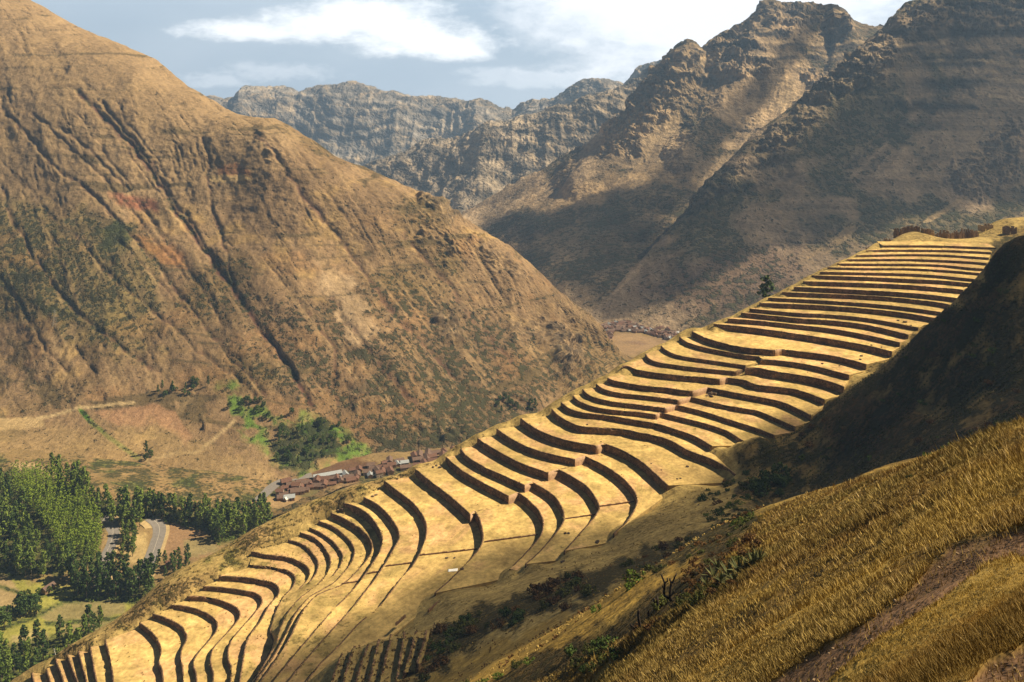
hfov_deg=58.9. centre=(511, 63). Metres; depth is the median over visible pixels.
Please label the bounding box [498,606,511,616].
shrub
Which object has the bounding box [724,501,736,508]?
shrub
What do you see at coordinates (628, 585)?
shrub
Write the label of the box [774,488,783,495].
shrub
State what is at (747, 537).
shrub
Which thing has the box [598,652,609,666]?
shrub
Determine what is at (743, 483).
shrub
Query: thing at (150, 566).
eucalyptus tree
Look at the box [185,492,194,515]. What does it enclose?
eucalyptus tree
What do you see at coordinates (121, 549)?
eucalyptus tree
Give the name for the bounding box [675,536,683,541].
shrub
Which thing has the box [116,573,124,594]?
eucalyptus tree
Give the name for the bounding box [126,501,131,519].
eucalyptus tree
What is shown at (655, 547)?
shrub
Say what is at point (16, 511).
eucalyptus tree
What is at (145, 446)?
leafy tree
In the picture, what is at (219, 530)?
eucalyptus tree
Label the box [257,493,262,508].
eucalyptus tree
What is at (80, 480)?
eucalyptus tree
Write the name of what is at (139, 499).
eucalyptus tree
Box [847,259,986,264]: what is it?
retaining wall
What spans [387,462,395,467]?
house
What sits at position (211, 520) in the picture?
eucalyptus tree
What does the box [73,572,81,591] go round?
eucalyptus tree
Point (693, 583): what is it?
shrub
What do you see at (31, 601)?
leafy tree
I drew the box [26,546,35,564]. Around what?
eucalyptus tree
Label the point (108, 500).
eucalyptus tree
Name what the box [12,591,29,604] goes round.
leafy tree
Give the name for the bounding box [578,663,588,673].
shrub
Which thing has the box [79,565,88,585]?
eucalyptus tree
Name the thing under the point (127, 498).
eucalyptus tree
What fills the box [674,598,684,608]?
shrub
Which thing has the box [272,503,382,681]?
retaining wall
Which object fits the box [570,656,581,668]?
shrub
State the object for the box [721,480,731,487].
shrub
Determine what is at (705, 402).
retaining wall
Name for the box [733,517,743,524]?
shrub
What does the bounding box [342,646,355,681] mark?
retaining wall
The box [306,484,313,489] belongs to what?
house
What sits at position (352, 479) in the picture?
house
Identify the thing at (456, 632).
shrub
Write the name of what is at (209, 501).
eucalyptus tree
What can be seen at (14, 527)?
eucalyptus tree
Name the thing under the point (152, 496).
eucalyptus tree
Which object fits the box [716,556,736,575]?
spiky plant
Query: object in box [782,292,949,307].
retaining wall
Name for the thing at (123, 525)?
eucalyptus tree
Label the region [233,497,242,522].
eucalyptus tree
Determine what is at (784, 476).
shrub
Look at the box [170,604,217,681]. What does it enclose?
retaining wall
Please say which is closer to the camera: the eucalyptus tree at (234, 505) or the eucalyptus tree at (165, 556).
the eucalyptus tree at (165, 556)
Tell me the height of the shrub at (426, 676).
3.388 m
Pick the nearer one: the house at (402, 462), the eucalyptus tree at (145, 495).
the eucalyptus tree at (145, 495)
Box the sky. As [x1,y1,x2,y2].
[31,0,910,108]
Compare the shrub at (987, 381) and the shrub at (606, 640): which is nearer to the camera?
the shrub at (606, 640)
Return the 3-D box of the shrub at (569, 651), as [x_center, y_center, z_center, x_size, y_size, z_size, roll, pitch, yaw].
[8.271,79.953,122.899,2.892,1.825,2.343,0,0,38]
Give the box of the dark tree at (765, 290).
[756,275,774,296]
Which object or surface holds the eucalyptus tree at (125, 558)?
on the valley floor
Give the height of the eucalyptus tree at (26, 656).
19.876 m
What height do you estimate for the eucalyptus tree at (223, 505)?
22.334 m
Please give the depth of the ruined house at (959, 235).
682.45 m
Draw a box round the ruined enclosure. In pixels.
[978,223,992,231]
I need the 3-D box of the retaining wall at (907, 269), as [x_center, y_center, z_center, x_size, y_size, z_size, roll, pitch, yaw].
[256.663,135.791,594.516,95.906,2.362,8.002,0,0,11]
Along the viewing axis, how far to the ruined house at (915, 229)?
681.54 m
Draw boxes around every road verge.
[88,513,121,588]
[139,515,169,576]
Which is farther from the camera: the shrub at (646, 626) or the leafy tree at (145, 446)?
the leafy tree at (145, 446)
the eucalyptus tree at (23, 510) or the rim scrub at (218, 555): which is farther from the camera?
the eucalyptus tree at (23, 510)
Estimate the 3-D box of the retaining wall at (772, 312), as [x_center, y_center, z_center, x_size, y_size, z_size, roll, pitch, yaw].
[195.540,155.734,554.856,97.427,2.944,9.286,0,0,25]
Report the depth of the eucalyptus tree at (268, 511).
784.87 m
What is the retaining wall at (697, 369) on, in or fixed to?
on the terrace ground at (135, 659)
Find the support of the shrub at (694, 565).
on the hillside
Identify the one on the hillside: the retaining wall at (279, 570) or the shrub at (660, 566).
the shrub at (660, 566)
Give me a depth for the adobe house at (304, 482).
857.08 m
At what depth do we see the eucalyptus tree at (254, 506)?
783.72 m
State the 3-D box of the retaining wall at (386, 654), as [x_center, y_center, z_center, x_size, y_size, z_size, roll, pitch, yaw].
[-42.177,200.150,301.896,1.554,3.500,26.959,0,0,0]
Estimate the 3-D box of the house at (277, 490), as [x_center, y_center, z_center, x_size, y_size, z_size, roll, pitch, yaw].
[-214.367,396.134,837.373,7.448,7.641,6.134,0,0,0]
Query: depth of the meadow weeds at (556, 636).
210.00 m
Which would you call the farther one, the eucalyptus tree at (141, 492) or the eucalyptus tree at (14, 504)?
the eucalyptus tree at (141, 492)
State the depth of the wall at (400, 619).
349.89 m
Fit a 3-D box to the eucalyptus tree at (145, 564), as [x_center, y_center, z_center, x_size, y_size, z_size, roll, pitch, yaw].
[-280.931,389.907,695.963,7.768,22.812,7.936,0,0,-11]
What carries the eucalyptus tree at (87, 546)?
on the valley floor
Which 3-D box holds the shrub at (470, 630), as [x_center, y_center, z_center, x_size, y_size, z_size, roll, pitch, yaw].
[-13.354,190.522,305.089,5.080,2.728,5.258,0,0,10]
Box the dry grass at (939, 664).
[531,413,1023,681]
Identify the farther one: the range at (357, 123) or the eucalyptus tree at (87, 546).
the range at (357, 123)
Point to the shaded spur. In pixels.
(911, 112)
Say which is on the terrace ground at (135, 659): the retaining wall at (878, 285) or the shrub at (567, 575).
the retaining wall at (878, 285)
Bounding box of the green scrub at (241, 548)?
[11,471,410,680]
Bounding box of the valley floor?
[0,224,667,679]
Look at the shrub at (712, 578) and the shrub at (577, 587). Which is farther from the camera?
the shrub at (577, 587)
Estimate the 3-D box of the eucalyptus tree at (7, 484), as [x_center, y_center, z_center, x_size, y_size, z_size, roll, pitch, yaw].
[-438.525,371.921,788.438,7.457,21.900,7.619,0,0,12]
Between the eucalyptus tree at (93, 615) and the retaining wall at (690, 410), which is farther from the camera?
the eucalyptus tree at (93, 615)
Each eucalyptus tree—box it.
[0,467,4,492]
[0,496,4,521]
[0,511,9,539]
[0,527,2,547]
[0,631,4,651]
[0,636,3,661]
[0,662,6,681]
[1,487,9,506]
[1,504,9,529]
[1,541,9,559]
[2,471,10,490]
[2,479,10,494]
[2,638,8,659]
[3,648,14,675]
[3,659,13,681]
[7,485,12,502]
[7,511,17,537]
[8,521,17,541]
[9,542,17,566]
[10,642,17,671]
[11,506,19,525]
[12,500,18,513]
[13,545,22,573]
[14,530,23,546]
[15,652,22,672]
[17,486,28,508]
[17,624,28,654]
[18,512,24,532]
[19,506,26,523]
[20,552,29,575]
[20,652,30,673]
[22,526,27,547]
[22,640,30,658]
[22,660,29,671]
[24,514,32,528]
[24,539,31,557]
[26,517,33,537]
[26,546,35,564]
[27,636,32,658]
[28,532,35,556]
[28,551,35,574]
[30,655,38,667]
[31,618,41,646]
[31,647,41,664]
[33,528,40,551]
[38,550,47,576]
[38,628,49,660]
[42,538,50,559]
[45,452,55,477]
[47,542,57,569]
[55,454,63,471]
[55,614,65,642]
[57,468,62,486]
[57,547,66,565]
[57,554,66,578]
[61,540,70,559]
[63,462,69,479]
[63,554,72,581]
[64,620,71,644]
[64,626,73,647]
[67,541,73,554]
[67,552,78,577]
[69,461,78,482]
[69,559,82,581]
[70,469,77,494]
[70,565,77,592]
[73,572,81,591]
[74,627,81,639]
[75,459,80,480]
[76,476,83,495]
[78,555,86,573]
[79,466,88,492]
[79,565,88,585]
[80,613,88,636]
[81,571,91,597]
[82,475,89,497]
[82,604,92,634]
[83,538,90,563]
[87,556,94,572]
[87,564,95,590]
[88,485,95,500]
[91,613,98,631]
[93,557,99,579]
[94,492,102,508]
[94,550,104,577]
[94,573,103,596]
[95,565,105,593]
[96,487,100,505]
[96,605,103,627]
[100,483,109,507]
[102,569,110,594]
[103,552,113,572]
[104,576,111,597]
[105,496,112,511]
[106,498,116,524]
[107,560,113,580]
[110,549,118,573]
[110,570,120,597]
[115,487,123,506]
[116,504,122,522]
[116,557,123,578]
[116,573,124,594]
[118,520,125,533]
[119,543,124,554]
[120,504,129,527]
[121,486,129,502]
[121,493,125,506]
[121,553,131,577]
[122,535,125,546]
[122,566,128,590]
[123,495,129,521]
[123,567,133,593]
[125,535,130,554]
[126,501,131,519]
[127,570,138,594]
[129,536,136,556]
[130,508,135,523]
[131,490,137,506]
[131,499,137,515]
[131,524,138,539]
[132,564,139,587]
[135,494,142,515]
[135,502,143,526]
[136,488,145,508]
[136,559,143,588]
[141,557,148,579]
[142,494,149,513]
[143,568,153,592]
[144,564,153,585]
[145,493,152,516]
[147,553,156,574]
[150,489,156,514]
[154,498,160,514]
[156,492,166,518]
[156,549,161,561]
[162,550,166,562]
[165,493,173,517]
[167,552,173,568]
[171,501,177,519]
[172,493,177,510]
[173,550,178,565]
[176,555,182,568]
[177,496,184,521]
[183,496,193,523]
[183,543,190,562]
[183,553,190,566]
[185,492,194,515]
[193,501,196,515]
[195,500,202,517]
[196,506,203,524]
[200,499,208,520]
[202,493,207,514]
[205,509,209,524]
[206,497,212,516]
[207,512,214,533]
[210,511,219,536]
[216,522,222,542]
[218,517,225,539]
[220,503,225,516]
[224,499,231,520]
[224,520,229,537]
[226,512,235,535]
[229,509,236,533]
[232,502,238,519]
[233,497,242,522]
[236,515,241,532]
[240,512,247,534]
[242,507,248,526]
[247,501,252,516]
[247,514,253,528]
[252,504,257,518]
[252,508,259,527]
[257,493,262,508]
[258,501,267,523]
[266,502,272,520]
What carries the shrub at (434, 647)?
on the hillside
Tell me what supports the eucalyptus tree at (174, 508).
on the valley floor
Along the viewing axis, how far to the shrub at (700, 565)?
103.43 m
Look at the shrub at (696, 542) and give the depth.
144.17 m
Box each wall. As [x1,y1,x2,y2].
[45,669,50,681]
[55,658,63,681]
[66,654,77,681]
[77,651,87,681]
[89,646,97,681]
[104,639,113,681]
[139,622,163,681]
[152,613,187,681]
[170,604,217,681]
[186,596,240,681]
[203,586,262,681]
[218,575,279,681]
[249,565,295,679]
[251,551,309,588]
[254,532,330,680]
[255,520,354,681]
[260,512,372,681]
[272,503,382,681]
[287,497,399,681]
[288,539,318,582]
[305,481,426,681]
[309,527,343,575]
[331,653,342,681]
[341,580,359,583]
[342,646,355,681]
[355,644,368,681]
[368,639,380,681]
[380,634,391,679]
[386,562,410,566]
[395,614,405,625]
[395,632,405,681]
[403,631,416,678]
[414,470,483,595]
[415,630,426,672]
[420,548,476,555]
[428,601,438,611]
[445,457,543,569]
[460,449,564,567]
[477,438,599,554]
[484,534,537,542]
[496,429,637,537]
[520,418,667,490]
[551,409,735,475]
[561,402,711,449]
[565,513,595,518]
[572,395,742,441]
[582,389,774,438]
[595,384,794,431]
[600,501,633,506]
[607,378,811,419]
[622,365,824,405]
[645,354,743,375]
[661,346,745,369]
[679,337,763,359]
[691,331,865,369]
[714,324,891,356]
[727,318,899,346]
[741,312,908,338]
[745,367,843,392]
[749,308,918,330]
[759,302,933,320]
[760,359,848,379]
[768,298,940,314]
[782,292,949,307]
[794,287,956,301]
[803,281,962,293]
[812,275,967,286]
[820,272,973,281]
[828,267,979,274]
[837,263,982,270]
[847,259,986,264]
[856,254,988,259]
[866,249,990,253]
[883,245,995,249]
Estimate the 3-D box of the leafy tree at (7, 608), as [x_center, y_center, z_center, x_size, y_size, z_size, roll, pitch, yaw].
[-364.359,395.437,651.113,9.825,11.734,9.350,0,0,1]
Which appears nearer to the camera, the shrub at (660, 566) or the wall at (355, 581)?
the shrub at (660, 566)
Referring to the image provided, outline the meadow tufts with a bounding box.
[310,483,761,681]
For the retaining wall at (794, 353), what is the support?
on the terrace ground at (135, 659)
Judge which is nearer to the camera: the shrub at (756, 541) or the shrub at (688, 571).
the shrub at (756, 541)
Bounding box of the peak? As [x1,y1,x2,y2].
[462,0,883,312]
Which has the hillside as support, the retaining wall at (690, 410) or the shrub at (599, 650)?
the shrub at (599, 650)
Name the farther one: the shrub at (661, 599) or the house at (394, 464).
the house at (394, 464)
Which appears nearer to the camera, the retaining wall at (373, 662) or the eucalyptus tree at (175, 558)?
the retaining wall at (373, 662)
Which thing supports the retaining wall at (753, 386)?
on the terrace ground at (135, 659)
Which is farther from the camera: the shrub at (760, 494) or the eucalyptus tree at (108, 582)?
the eucalyptus tree at (108, 582)
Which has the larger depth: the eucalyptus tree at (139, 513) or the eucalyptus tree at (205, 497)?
the eucalyptus tree at (205, 497)
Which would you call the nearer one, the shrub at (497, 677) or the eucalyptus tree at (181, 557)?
the shrub at (497, 677)
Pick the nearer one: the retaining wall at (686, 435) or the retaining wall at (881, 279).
the retaining wall at (686, 435)
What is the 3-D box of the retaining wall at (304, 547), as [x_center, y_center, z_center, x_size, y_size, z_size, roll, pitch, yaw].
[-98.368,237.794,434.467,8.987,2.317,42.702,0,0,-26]
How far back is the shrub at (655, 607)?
101.49 m
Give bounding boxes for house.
[41,581,55,594]
[165,560,177,568]
[275,488,283,495]
[277,493,289,500]
[280,477,291,485]
[281,485,288,490]
[283,494,294,501]
[286,479,310,487]
[290,487,304,494]
[291,482,300,487]
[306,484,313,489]
[312,475,320,482]
[312,483,324,488]
[319,476,329,481]
[320,479,327,487]
[326,475,335,480]
[328,481,336,485]
[333,473,338,481]
[338,475,343,482]
[342,474,353,480]
[345,476,356,482]
[348,467,355,473]
[354,470,360,477]
[356,465,361,472]
[363,469,371,475]
[366,462,374,467]
[367,471,373,478]
[375,469,383,477]
[386,455,392,461]
[386,466,394,474]
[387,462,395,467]
[399,464,411,470]
[400,459,408,464]
[410,451,416,458]
[412,456,423,462]
[416,449,422,455]
[424,448,431,454]
[427,453,437,457]
[430,449,439,454]
[893,228,902,237]
[902,226,909,233]
[910,225,919,231]
[921,228,929,234]
[939,230,948,237]
[942,233,953,238]
[954,231,964,238]
[961,228,969,238]
[969,229,978,237]
[1002,226,1016,234]
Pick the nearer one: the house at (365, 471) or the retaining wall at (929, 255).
the retaining wall at (929, 255)
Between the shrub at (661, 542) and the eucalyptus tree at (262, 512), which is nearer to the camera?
the shrub at (661, 542)
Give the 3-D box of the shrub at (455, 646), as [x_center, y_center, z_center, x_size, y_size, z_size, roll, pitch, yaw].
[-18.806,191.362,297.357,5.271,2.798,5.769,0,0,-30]
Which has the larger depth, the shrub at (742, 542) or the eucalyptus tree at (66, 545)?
the eucalyptus tree at (66, 545)
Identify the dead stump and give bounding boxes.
[630,609,640,629]
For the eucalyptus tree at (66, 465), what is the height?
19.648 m
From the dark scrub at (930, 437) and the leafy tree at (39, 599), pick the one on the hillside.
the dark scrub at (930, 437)
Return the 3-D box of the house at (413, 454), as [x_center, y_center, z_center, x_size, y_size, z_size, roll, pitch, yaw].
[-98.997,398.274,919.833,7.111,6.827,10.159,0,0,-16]
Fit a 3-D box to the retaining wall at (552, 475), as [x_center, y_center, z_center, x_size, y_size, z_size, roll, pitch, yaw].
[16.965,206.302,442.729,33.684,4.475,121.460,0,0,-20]
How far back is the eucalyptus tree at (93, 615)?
634.84 m
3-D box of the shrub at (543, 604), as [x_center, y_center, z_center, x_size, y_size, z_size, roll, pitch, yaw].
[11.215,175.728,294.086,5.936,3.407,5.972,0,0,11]
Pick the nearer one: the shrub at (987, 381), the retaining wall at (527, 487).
the shrub at (987, 381)
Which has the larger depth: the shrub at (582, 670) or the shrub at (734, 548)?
the shrub at (582, 670)
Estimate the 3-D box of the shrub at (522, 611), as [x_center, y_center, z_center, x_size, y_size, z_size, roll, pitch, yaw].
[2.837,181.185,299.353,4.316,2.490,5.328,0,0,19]
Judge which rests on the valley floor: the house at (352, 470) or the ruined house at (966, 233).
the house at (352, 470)
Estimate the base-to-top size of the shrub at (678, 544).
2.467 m
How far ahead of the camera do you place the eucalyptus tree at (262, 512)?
779.50 m
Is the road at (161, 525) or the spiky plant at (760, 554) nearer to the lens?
the spiky plant at (760, 554)
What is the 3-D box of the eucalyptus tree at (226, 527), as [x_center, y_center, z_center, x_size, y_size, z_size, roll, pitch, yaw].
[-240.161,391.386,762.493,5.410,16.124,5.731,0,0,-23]
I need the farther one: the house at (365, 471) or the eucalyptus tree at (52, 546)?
the house at (365, 471)
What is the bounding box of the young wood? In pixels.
[10,459,103,555]
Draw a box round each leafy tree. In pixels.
[0,604,12,617]
[0,613,12,628]
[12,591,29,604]
[12,597,25,612]
[17,600,27,616]
[20,604,31,615]
[24,593,37,606]
[30,603,42,614]
[33,596,42,603]
[143,440,147,450]
[169,380,174,393]
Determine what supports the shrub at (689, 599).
on the hillside
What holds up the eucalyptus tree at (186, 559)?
on the valley floor
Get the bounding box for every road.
[94,515,119,585]
[137,515,165,577]
[255,473,312,499]
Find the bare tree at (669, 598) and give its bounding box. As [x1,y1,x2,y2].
[661,573,676,601]
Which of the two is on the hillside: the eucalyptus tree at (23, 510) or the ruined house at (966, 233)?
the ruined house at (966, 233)
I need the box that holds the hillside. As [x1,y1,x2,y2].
[10,217,1023,681]
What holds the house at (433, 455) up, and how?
on the valley floor
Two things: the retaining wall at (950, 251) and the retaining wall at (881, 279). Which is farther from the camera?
the retaining wall at (950, 251)
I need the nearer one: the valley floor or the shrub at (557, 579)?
the shrub at (557, 579)
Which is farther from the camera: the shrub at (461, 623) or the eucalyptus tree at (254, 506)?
the eucalyptus tree at (254, 506)
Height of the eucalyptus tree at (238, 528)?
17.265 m
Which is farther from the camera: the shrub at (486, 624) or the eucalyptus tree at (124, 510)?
the eucalyptus tree at (124, 510)
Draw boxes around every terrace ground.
[33,241,993,681]
[331,629,430,681]
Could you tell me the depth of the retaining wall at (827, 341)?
540.99 m
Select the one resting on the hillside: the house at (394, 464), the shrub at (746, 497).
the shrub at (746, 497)
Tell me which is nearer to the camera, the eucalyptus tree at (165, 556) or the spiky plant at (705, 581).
the spiky plant at (705, 581)
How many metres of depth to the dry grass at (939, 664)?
49.23 m
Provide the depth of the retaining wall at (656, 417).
485.76 m
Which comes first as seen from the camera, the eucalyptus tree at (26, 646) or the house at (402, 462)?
the eucalyptus tree at (26, 646)
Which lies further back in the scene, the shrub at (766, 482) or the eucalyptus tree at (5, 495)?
the eucalyptus tree at (5, 495)
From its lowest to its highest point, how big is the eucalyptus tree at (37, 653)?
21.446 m
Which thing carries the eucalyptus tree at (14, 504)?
on the valley floor
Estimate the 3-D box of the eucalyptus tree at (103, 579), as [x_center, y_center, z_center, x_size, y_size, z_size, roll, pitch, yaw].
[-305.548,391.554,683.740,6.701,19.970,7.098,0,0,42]
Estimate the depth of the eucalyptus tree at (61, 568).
697.96 m
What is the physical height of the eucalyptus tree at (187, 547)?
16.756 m
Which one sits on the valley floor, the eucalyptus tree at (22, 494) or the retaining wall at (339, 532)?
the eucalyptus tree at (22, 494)
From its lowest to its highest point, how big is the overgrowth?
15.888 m
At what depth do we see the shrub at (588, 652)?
114.38 m
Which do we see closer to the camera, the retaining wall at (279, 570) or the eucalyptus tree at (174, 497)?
the retaining wall at (279, 570)
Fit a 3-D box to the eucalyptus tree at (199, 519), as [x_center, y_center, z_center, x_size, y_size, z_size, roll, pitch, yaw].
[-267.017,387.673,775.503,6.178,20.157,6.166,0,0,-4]
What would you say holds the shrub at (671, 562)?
on the hillside
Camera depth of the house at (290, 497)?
828.64 m
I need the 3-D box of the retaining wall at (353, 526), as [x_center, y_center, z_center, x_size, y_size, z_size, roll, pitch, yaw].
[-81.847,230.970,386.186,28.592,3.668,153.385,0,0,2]
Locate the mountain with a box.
[0,0,631,520]
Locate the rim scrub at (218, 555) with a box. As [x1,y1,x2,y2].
[42,468,413,673]
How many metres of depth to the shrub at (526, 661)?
142.34 m
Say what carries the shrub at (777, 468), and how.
on the hillside
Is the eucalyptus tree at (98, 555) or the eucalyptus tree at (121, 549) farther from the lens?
the eucalyptus tree at (121, 549)
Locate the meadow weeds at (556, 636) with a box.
[360,487,764,681]
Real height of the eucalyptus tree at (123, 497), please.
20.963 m
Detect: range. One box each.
[206,59,661,165]
[363,67,648,213]
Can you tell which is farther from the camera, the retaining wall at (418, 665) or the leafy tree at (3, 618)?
the leafy tree at (3, 618)
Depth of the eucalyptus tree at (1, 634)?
609.13 m
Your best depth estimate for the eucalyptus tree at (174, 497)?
787.26 m
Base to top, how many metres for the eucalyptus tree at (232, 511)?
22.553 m
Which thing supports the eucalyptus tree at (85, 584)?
on the valley floor
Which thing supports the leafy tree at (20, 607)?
on the valley floor
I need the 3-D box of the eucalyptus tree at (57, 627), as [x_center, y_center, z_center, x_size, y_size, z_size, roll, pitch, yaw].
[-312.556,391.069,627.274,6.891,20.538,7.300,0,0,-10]
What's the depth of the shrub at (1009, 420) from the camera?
315.09 m
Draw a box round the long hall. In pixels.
[313,469,342,477]
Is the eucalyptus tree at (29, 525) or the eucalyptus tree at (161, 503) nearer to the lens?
the eucalyptus tree at (29, 525)
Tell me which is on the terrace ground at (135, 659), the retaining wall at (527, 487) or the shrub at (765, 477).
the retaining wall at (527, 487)
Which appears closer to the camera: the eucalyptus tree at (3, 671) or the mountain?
the eucalyptus tree at (3, 671)
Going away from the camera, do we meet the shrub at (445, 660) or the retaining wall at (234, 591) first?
the shrub at (445, 660)
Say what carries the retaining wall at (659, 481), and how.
on the terrace ground at (135, 659)
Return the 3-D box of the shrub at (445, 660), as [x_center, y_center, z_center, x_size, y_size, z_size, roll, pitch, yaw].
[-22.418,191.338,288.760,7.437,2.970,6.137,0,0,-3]
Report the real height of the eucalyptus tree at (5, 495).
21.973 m
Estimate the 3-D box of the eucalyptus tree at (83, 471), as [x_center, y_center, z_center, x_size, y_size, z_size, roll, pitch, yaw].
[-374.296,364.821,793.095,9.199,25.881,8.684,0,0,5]
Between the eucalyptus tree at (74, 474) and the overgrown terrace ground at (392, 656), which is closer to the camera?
the overgrown terrace ground at (392, 656)
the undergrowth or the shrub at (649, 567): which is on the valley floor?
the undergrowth
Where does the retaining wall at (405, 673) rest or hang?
on the overgrown terrace ground at (392, 656)
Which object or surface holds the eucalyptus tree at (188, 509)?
on the valley floor
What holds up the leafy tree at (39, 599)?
on the valley floor
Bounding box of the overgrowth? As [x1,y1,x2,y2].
[333,628,432,681]
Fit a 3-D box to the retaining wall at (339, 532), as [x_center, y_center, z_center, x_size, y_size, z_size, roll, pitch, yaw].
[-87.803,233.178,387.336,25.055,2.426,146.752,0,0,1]
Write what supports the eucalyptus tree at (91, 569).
on the valley floor
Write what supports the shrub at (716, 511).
on the hillside
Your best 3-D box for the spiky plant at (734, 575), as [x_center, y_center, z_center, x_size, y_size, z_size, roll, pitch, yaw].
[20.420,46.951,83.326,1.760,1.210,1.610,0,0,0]
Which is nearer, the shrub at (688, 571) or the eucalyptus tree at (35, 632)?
the shrub at (688, 571)
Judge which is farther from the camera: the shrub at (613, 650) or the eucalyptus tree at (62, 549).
the eucalyptus tree at (62, 549)
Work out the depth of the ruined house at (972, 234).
686.12 m
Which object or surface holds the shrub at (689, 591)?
on the hillside
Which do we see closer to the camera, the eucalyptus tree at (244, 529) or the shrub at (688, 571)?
the shrub at (688, 571)
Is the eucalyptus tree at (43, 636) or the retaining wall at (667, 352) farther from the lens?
the eucalyptus tree at (43, 636)
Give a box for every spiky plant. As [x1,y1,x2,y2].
[700,576,709,586]
[701,564,719,576]
[709,556,721,568]
[711,571,727,582]
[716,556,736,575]
[726,555,742,572]
[726,570,738,580]
[738,554,752,568]
[745,549,758,564]
[752,546,765,560]
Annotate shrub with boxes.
[418,665,432,674]
[418,672,430,681]
[428,640,442,650]
[430,656,448,671]
[432,622,446,633]
[432,653,447,666]
[436,646,444,654]
[442,627,455,636]
[444,637,456,644]
[445,641,460,652]
[447,619,465,630]
[452,626,465,637]
[459,612,470,622]
[465,624,478,634]
[466,617,479,626]
[483,622,491,627]
[489,618,505,630]
[492,671,503,680]
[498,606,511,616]
[507,611,523,627]
[510,659,522,668]
[514,608,524,613]
[523,656,534,664]
[526,583,544,595]
[537,599,551,611]
[539,580,558,596]
[545,594,561,605]
[546,577,569,586]
[555,587,570,597]
[558,602,572,611]
[563,571,573,580]
[564,578,581,591]
[564,643,576,657]
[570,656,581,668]
[571,570,584,578]
[573,582,585,591]
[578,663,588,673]
[579,584,595,596]
[579,647,595,662]
[582,639,595,651]
[585,661,596,671]
[590,604,602,612]
[590,636,603,646]
[595,644,609,654]
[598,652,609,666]
[600,634,617,651]
[608,645,621,660]
[622,568,646,591]
[625,558,634,565]
[643,564,654,574]
[643,622,653,630]
[649,615,661,624]
[650,599,661,610]
[651,544,659,550]
[657,540,667,546]
[658,544,669,550]
[658,563,666,570]
[658,594,667,605]
[662,551,671,556]
[667,560,675,565]
[672,541,682,548]
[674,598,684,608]
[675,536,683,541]
[675,592,690,600]
[679,576,687,583]
[681,567,693,576]
[683,596,696,605]
[684,588,692,594]
[688,555,700,563]
[688,563,697,570]
[688,579,700,587]
[692,590,705,600]
[693,540,701,545]
[696,492,709,500]
[697,563,707,568]
[703,558,710,564]
[705,516,717,522]
[706,586,716,594]
[709,576,719,584]
[710,508,723,515]
[712,499,722,504]
[716,551,727,557]
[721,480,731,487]
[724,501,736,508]
[725,541,732,547]
[726,578,734,585]
[730,545,739,551]
[731,555,742,562]
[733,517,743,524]
[733,538,744,544]
[735,521,744,527]
[736,547,750,556]
[737,481,748,489]
[739,493,751,499]
[741,533,755,541]
[743,515,754,522]
[746,476,763,486]
[749,538,763,549]
[750,485,768,496]
[757,480,773,490]
[758,470,774,481]
[767,473,779,482]
[770,462,790,473]
[773,472,792,484]
[774,477,788,486]
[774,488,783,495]
[984,379,992,383]
[1001,417,1013,422]
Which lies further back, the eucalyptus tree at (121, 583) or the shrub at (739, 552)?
the eucalyptus tree at (121, 583)
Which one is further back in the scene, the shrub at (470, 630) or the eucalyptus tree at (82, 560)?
the eucalyptus tree at (82, 560)
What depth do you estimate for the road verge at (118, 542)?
748.15 m
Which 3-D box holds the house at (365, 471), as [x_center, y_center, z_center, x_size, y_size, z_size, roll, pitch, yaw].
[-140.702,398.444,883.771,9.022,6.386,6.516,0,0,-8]
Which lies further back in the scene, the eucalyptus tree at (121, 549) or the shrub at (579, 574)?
the eucalyptus tree at (121, 549)
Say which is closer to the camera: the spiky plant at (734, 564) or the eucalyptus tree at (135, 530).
the spiky plant at (734, 564)
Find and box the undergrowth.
[0,479,263,681]
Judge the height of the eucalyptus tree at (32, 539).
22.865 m
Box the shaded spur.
[589,0,1023,332]
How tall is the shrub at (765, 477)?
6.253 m
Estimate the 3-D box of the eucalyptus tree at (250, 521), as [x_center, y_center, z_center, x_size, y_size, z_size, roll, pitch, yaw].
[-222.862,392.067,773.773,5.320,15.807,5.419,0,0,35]
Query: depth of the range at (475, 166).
3150.46 m
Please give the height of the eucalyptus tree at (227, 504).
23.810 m
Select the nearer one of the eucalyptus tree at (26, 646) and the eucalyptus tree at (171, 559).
the eucalyptus tree at (26, 646)
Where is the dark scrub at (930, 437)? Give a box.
[751,238,1023,490]
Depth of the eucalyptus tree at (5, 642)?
601.36 m
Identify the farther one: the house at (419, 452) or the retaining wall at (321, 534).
the house at (419, 452)
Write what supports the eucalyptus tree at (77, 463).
on the valley floor
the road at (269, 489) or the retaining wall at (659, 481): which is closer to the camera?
the retaining wall at (659, 481)
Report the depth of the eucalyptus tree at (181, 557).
709.96 m
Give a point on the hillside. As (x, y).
(664, 521)
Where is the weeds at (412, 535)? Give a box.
[44,245,972,681]
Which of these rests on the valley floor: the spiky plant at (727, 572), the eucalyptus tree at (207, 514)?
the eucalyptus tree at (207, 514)
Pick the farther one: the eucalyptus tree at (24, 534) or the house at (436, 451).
the house at (436, 451)
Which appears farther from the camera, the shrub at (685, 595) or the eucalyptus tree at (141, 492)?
the eucalyptus tree at (141, 492)
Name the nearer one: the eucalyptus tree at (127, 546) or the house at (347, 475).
the eucalyptus tree at (127, 546)
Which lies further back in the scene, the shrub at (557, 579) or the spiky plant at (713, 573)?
the shrub at (557, 579)
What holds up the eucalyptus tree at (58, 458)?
on the valley floor
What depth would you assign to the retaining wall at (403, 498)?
440.51 m
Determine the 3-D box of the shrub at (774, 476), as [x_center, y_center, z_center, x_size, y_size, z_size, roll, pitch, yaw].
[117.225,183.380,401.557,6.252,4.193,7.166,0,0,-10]
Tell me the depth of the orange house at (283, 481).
858.91 m

